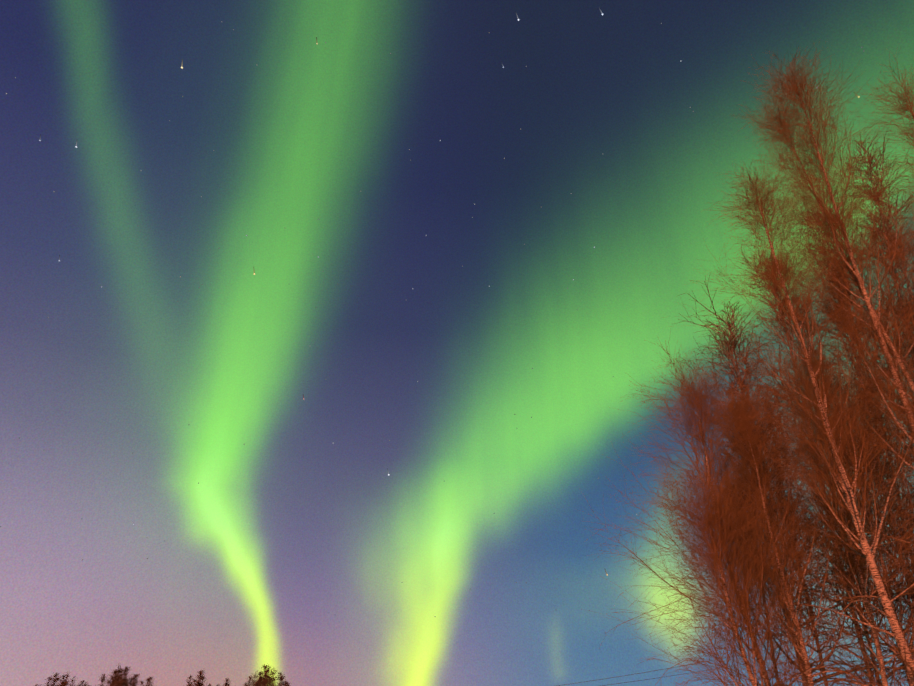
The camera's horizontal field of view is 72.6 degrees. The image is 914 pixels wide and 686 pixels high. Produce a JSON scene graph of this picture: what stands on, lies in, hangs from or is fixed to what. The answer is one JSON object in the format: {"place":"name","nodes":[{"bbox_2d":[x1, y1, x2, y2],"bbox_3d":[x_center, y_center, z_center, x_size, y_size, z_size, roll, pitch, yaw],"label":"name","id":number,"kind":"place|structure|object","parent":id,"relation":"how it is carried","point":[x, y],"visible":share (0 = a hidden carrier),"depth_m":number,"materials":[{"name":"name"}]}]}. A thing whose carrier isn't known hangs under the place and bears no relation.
{"place":"outdoors","nodes":[
{"label":"outdoors","id":0,"kind":"place"},
{"bbox_2d":[0,0,913,685],"label":"sky","id":1,"kind":"structure","parent":0,"point":[287,553],"materials":[{"name":"blue"}]},
{"bbox_2d":[0,8,880,616],"bbox_3d":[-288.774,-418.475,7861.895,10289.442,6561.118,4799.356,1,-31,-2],"label":"stars","id":2,"kind":"object","parent":1,"relation":"in","point":[318,256],"visible":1,"depth_m":7934.09,"materials":[{"name":"white"}]},
{"label":"ground","id":3,"kind":"structure","parent":0,"visible":0},
{"bbox_2d":[42,676,54,685],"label":"tree","id":4,"kind":"object","parent":3,"relation":"on","point":[48,678],"visible":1,"depth_m":94.89,"materials":[{"name":"green plant"}]},
{"bbox_2d":[50,673,59,685],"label":"tree","id":5,"kind":"object","parent":3,"relation":"on","point":[55,675],"visible":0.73,"depth_m":124.23,"materials":[{"name":"green plant"}]},
{"bbox_2d":[58,674,69,685],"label":"tree","id":6,"kind":"object","parent":3,"relation":"on","point":[67,675],"visible":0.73,"depth_m":140.95,"materials":[{"name":"green plant"}]},
{"bbox_2d":[95,673,108,685],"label":"tree","id":7,"kind":"object","parent":3,"relation":"on","point":[103,677],"visible":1,"depth_m":96.87,"materials":[{"name":"green plant"}]},
{"bbox_2d":[107,669,119,685],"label":"tree","id":8,"kind":"object","parent":3,"relation":"on","point":[112,676],"visible":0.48,"depth_m":133.19,"materials":[{"name":"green plant"}]},
{"bbox_2d":[107,664,126,685],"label":"tree","id":9,"kind":"object","parent":3,"relation":"on","point":[117,677],"visible":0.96,"depth_m":102.99,"materials":[{"name":"green plant"}]},
{"bbox_2d":[116,677,127,685],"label":"tree","id":10,"kind":"object","parent":3,"relation":"on","point":[122,678],"visible":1,"depth_m":99.97,"materials":[{"name":"green plant"}]},
{"bbox_2d":[117,669,128,684],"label":"tree","id":11,"kind":"object","parent":3,"relation":"on","point":[125,671],"visible":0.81,"depth_m":133.22,"materials":[{"name":"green plant"}]},
{"bbox_2d":[118,666,130,680],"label":"tree","id":12,"kind":"object","parent":3,"relation":"on","point":[125,667],"visible":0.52,"depth_m":174.16,"materials":[{"name":"green plant"}]},
{"bbox_2d":[126,676,137,685],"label":"tree","id":13,"kind":"object","parent":3,"relation":"on","point":[134,681],"visible":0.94,"depth_m":128.17,"materials":[{"name":"green plant"}]},
{"bbox_2d":[186,675,193,685],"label":"tree","id":14,"kind":"object","parent":3,"relation":"on","point":[188,682],"visible":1,"depth_m":105.83,"materials":[{"name":"green plant"}]},
{"bbox_2d":[194,670,203,685],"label":"tree","id":15,"kind":"object","parent":3,"relation":"on","point":[198,681],"visible":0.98,"depth_m":115.35,"materials":[{"name":"green plant"}]},
{"bbox_2d":[248,671,259,685],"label":"tree","id":16,"kind":"object","parent":3,"relation":"on","point":[253,679],"visible":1,"depth_m":108.40,"materials":[{"name":"green plant"}]},
{"bbox_2d":[257,672,264,685],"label":"tree","id":17,"kind":"object","parent":3,"relation":"on","point":[260,678],"visible":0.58,"depth_m":120.21,"materials":[{"name":"green plant"}]},
{"bbox_2d":[258,665,271,683],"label":"tree","id":18,"kind":"object","parent":3,"relation":"on","point":[264,667],"visible":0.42,"depth_m":127.25,"materials":[{"name":"green plant"}]},
{"bbox_2d":[260,663,278,685],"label":"tree","id":19,"kind":"object","parent":3,"relation":"on","point":[267,678],"visible":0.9,"depth_m":123.80,"materials":[{"name":"green plant"}]},
{"bbox_2d":[268,668,279,685],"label":"tree","id":20,"kind":"object","parent":3,"relation":"on","point":[273,680],"visible":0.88,"depth_m":133.88,"materials":[{"name":"green plant"}]},
{"bbox_2d":[277,675,284,685],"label":"tree","id":21,"kind":"object","parent":3,"relation":"on","point":[281,683],"visible":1,"depth_m":114.49,"materials":[{"name":"green plant"}]},
{"bbox_2d":[277,672,288,685],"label":"tree","id":22,"kind":"object","parent":3,"relation":"on","point":[280,674],"visible":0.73,"depth_m":126.34,"materials":[{"name":"green plant"}]},
{"bbox_2d":[581,41,913,685],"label":"birch group","id":23,"kind":"object","parent":3,"relation":"on","point":[819,403],"visible":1,"depth_m":8.67,"materials":[{"name":"brown plant"}]},
{"bbox_2d":[653,131,913,685],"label":"birch group","id":24,"kind":"object","parent":3,"relation":"on","point":[899,600],"visible":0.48,"depth_m":13.67,"materials":[{"name":"brown plant"}]},
{"bbox_3d":[14.114,8.280,14.989,1.800,4.246,0.260,1,-31,-2],"label":"utility pole","id":25,"kind":"object","parent":3,"relation":"on","visible":0},
{"bbox_2d":[557,619,906,685],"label":"service wires","id":26,"kind":"object","parent":25,"relation":"attached to","point":[684,665],"visible":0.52,"depth_m":20.66,"materials":[{"name":"black metal"}]}
]}

